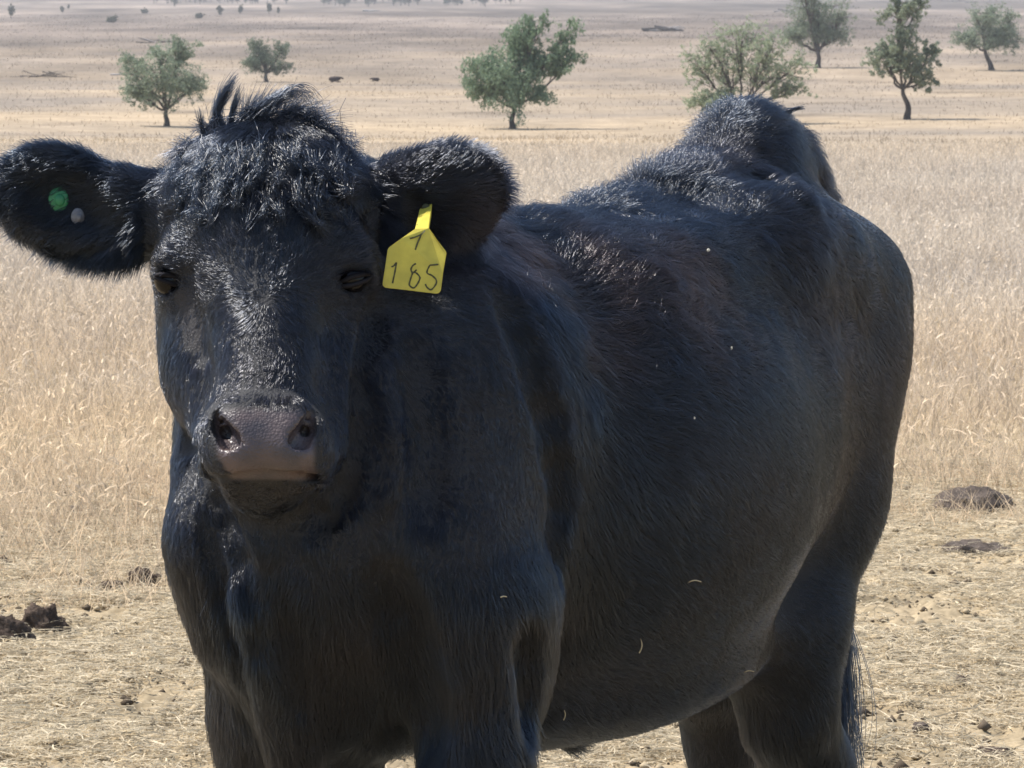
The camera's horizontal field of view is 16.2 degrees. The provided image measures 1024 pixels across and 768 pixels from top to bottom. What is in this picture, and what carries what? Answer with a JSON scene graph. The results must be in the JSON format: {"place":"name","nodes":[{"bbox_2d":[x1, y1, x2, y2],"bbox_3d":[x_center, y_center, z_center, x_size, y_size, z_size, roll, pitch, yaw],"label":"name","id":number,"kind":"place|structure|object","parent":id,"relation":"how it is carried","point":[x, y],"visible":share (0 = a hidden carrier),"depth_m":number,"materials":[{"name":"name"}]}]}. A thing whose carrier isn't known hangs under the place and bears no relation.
{"place":"outdoors","nodes":[
{"label":"outdoors","id":0,"kind":"place"},
{"bbox_2d":[0,0,1023,767],"bbox_3d":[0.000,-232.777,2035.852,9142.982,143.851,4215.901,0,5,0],"label":"ground","id":1,"kind":"structure","parent":0,"point":[622,120],"depth_m":383.76,"materials":[{"name":"beige soil"}]},
{"bbox_2d":[7,3,14,15],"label":"tree","id":2,"kind":"object","parent":1,"relation":"on","point":[11,9],"visible":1,"depth_m":1327.79,"materials":[{"name":"green plant"}]},
{"bbox_2d":[0,614,35,645],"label":"cow pat","id":3,"kind":"object","parent":1,"relation":"on","point":[10,625],"visible":0.51,"depth_m":9.68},
{"bbox_2d":[18,70,70,76],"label":"fallen log","id":4,"kind":"object","parent":1,"relation":"on","point":[46,75],"visible":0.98,"depth_m":459.76,"materials":[{"name":"grey wood"}]},
{"bbox_2d":[22,602,71,637],"bbox_3d":[-1.287,0.660,9.951,0.143,0.109,0.122,0,5,0],"label":"cow pat","id":5,"kind":"object","parent":1,"relation":"on","point":[35,616],"visible":0.46,"depth_m":9.91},
{"bbox_2d":[98,579,124,591],"bbox_3d":[-1.205,0.614,10.827,0.097,0.054,0.088,3,6,35],"label":"cow pat","id":6,"kind":"object","parent":1,"relation":"on","point":[109,584],"visible":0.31,"depth_m":10.80,"materials":[{"name":"brown"}]},
{"bbox_2d":[106,14,117,22],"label":"bush","id":7,"kind":"object","parent":1,"relation":"on","point":[111,19],"visible":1,"depth_m":1216.62,"materials":[{"name":"green plant"}]},
{"bbox_2d":[128,566,161,586],"bbox_3d":[-1.120,0.593,10.989,0.114,0.077,0.114,-4,6,-38],"label":"cow pat","id":8,"kind":"object","parent":1,"relation":"on","point":[146,570],"visible":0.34,"depth_m":10.95,"materials":[{"name":"brown"}]},
{"bbox_2d":[136,38,176,42],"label":"fallen log","id":9,"kind":"object","parent":1,"relation":"on","point":[153,41],"visible":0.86,"depth_m":736.07,"materials":[{"name":"grey wood"}]},
{"bbox_2d":[116,34,211,125],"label":"paddock tree","id":10,"kind":"object","parent":1,"relation":"on","point":[184,84],"visible":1,"depth_m":259.51,"materials":[{"name":"green plant"}]},
{"bbox_2d":[195,12,204,17],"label":"bush","id":11,"kind":"object","parent":1,"relation":"on","point":[199,15],"visible":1,"depth_m":1376.21,"materials":[{"name":"green plant"}]},
{"bbox_2d":[216,5,223,15],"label":"tree","id":12,"kind":"object","parent":1,"relation":"on","point":[219,9],"visible":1,"depth_m":1473.62,"materials":[{"name":"green plant"}]},
{"bbox_2d":[238,4,242,13],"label":"tree","id":13,"kind":"object","parent":1,"relation":"on","point":[240,8],"visible":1,"depth_m":1509.25,"materials":[{"name":"green plant"}]},
{"bbox_2d":[239,36,296,81],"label":"paddock tree","id":14,"kind":"object","parent":1,"relation":"on","point":[255,62],"visible":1,"depth_m":450.89,"materials":[{"name":"green plant"}]},
{"bbox_2d":[267,3,272,11],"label":"tree","id":15,"kind":"object","parent":1,"relation":"on","point":[269,6],"visible":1,"depth_m":1508.60,"materials":[{"name":"green plant"}]},
{"bbox_2d":[329,76,343,81],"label":"lying cow","id":16,"kind":"object","parent":1,"relation":"on","point":[334,78],"visible":1,"depth_m":453.37},
{"bbox_2d":[0,69,914,767],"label":"cow","id":17,"kind":"object","parent":1,"relation":"on","point":[460,477],"visible":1,"depth_m":4.64},
{"bbox_2d":[0,432,1023,611],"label":"short grass","id":18,"kind":"structure","parent":1,"relation":"on","point":[82,565],"depth_m":12.21,"materials":[{"name":"beige plant"}]},
{"bbox_2d":[0,14,1023,149],"bbox_3d":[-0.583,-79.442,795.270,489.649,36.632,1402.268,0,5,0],"label":"grass tufts","id":19,"kind":"object","parent":1,"relation":"on","point":[567,138],"visible":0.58,"depth_m":429.68,"materials":[{"name":"plant"}]},
{"bbox_2d":[0,473,1023,767],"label":"soil crumbs","id":20,"kind":"object","parent":1,"relation":"on","point":[982,725],"visible":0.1,"depth_m":9.32,"materials":[{"name":"brown soil"}]},
{"bbox_2d":[0,449,1023,767],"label":"trodden straw","id":21,"kind":"object","parent":1,"relation":"on","point":[86,725],"visible":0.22,"depth_m":9.41,"materials":[{"name":"beige plant"}]},
{"bbox_2d":[455,8,587,128],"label":"paddock tree","id":22,"kind":"object","parent":1,"relation":"on","point":[509,84],"visible":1,"depth_m":260.44,"materials":[{"name":"green plant"}]},
{"bbox_2d":[641,25,683,31],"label":"log pile","id":23,"kind":"object","parent":1,"relation":"on","point":[661,28],"visible":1,"depth_m":956.38,"materials":[{"name":"grey wood"}]},
{"bbox_2d":[677,12,818,113],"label":"paddock tree","id":24,"kind":"object","parent":1,"relation":"on","point":[702,100],"visible":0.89,"depth_m":271.02,"materials":[{"name":"green plant"}]},
{"bbox_2d":[773,8,798,11],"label":"fallen log","id":25,"kind":"object","parent":1,"relation":"on","point":[778,10],"visible":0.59,"depth_m":1625.04,"materials":[{"name":"grey wood"}]},
{"bbox_2d":[773,0,858,67],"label":"paddock tree","id":26,"kind":"object","parent":1,"relation":"on","point":[817,23],"visible":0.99,"depth_m":499.29,"materials":[{"name":"green plant"}]},
{"bbox_2d":[859,0,942,118],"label":"paddock tree","id":27,"kind":"object","parent":1,"relation":"on","point":[897,57],"visible":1,"depth_m":277.73,"materials":[{"name":"green plant"}]},
{"bbox_2d":[912,721,931,734],"bbox_3d":[0.943,0.794,8.288,0.046,0.034,0.044,0,5,0],"label":"cow pat","id":28,"kind":"object","parent":1,"relation":"on","point":[924,724],"visible":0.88,"depth_m":8.27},
{"bbox_2d":[953,675,968,686],"bbox_3d":[1.130,0.752,9.045,0.050,0.040,0.049,3,5,29],"label":"clod","id":29,"kind":"object","parent":1,"relation":"on","point":[961,676],"visible":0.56,"depth_m":9.03,"materials":[{"name":"brown soil"}]},
{"bbox_2d":[931,485,1015,513],"bbox_3d":[1.667,0.419,12.997,0.319,0.107,0.285,0,5,0],"label":"cow pat","id":30,"kind":"object","parent":1,"relation":"on","point":[977,490],"visible":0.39,"depth_m":12.92,"materials":[{"name":"brown"}]},
{"bbox_2d":[941,539,1013,558],"bbox_3d":[1.523,0.545,11.798,0.246,0.067,0.215,0,5,0],"label":"cow pat","id":31,"kind":"object","parent":1,"relation":"on","point":[984,546],"visible":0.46,"depth_m":11.76,"materials":[{"name":"brown"}]},
{"bbox_2d":[947,1,1023,69],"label":"paddock tree","id":32,"kind":"object","parent":1,"relation":"on","point":[995,36],"visible":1,"depth_m":491.34,"materials":[{"name":"green plant"}]},
{"bbox_2d":[966,746,1013,758],"bbox_3d":[1.073,0.836,8.084,0.119,0.042,0.106,0,5,0],"label":"cow pat","id":33,"kind":"object","parent":1,"relation":"on","point":[998,749],"visible":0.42,"depth_m":8.06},
{"bbox_2d":[0,135,1023,553],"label":"dry grass","id":34,"kind":"structure","parent":0,"point":[972,173],"depth_m":22.12,"materials":[{"name":"beige plant"}]}
]}

